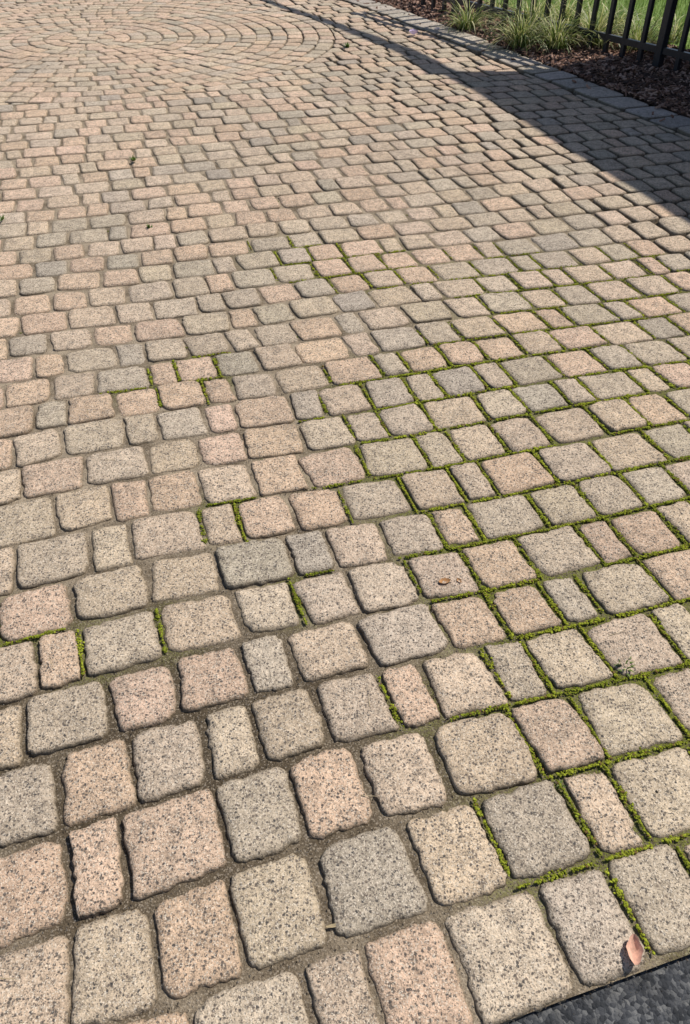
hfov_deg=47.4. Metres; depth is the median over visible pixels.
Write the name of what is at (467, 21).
lilyturf plant
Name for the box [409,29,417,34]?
fallen petal
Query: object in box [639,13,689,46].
lilyturf plant
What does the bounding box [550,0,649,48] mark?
lilyturf plant
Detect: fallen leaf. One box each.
[326,923,341,927]
[439,578,450,583]
[626,934,643,964]
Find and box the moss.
[3,134,689,954]
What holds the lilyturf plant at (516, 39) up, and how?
on the mulch bed at (642, 100)
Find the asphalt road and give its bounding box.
[507,954,689,1023]
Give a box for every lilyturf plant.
[435,0,500,33]
[459,0,576,54]
[471,0,521,20]
[487,0,576,32]
[504,1,601,52]
[530,0,616,30]
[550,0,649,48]
[574,0,654,33]
[597,4,684,51]
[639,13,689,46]
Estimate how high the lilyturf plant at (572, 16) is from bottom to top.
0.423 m
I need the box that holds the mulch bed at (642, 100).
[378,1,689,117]
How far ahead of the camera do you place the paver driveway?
2.30 m
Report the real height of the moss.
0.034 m
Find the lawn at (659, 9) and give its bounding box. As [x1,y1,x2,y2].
[483,0,689,48]
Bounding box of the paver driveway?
[0,0,689,1023]
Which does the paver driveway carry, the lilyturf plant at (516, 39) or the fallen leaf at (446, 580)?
the fallen leaf at (446, 580)
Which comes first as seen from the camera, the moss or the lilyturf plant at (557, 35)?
the moss
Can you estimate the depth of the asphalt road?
1.34 m
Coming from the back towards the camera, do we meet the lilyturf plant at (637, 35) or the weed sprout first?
the lilyturf plant at (637, 35)
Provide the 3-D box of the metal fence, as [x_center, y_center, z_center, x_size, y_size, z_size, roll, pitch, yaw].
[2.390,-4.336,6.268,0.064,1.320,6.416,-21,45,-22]
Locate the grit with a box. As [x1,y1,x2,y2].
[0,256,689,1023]
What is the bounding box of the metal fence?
[421,0,689,70]
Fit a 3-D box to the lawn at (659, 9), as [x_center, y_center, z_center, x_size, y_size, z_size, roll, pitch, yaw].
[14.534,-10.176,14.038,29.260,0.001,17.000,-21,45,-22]
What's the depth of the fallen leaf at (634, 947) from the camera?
1.38 m
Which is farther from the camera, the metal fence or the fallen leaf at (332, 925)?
the metal fence
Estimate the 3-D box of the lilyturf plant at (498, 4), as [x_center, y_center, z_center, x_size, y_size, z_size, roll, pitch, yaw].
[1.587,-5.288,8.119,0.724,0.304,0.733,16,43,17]
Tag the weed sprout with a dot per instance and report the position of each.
(627, 667)
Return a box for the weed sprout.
[615,656,634,676]
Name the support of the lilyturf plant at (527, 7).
on the mulch bed at (642, 100)
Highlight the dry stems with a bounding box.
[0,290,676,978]

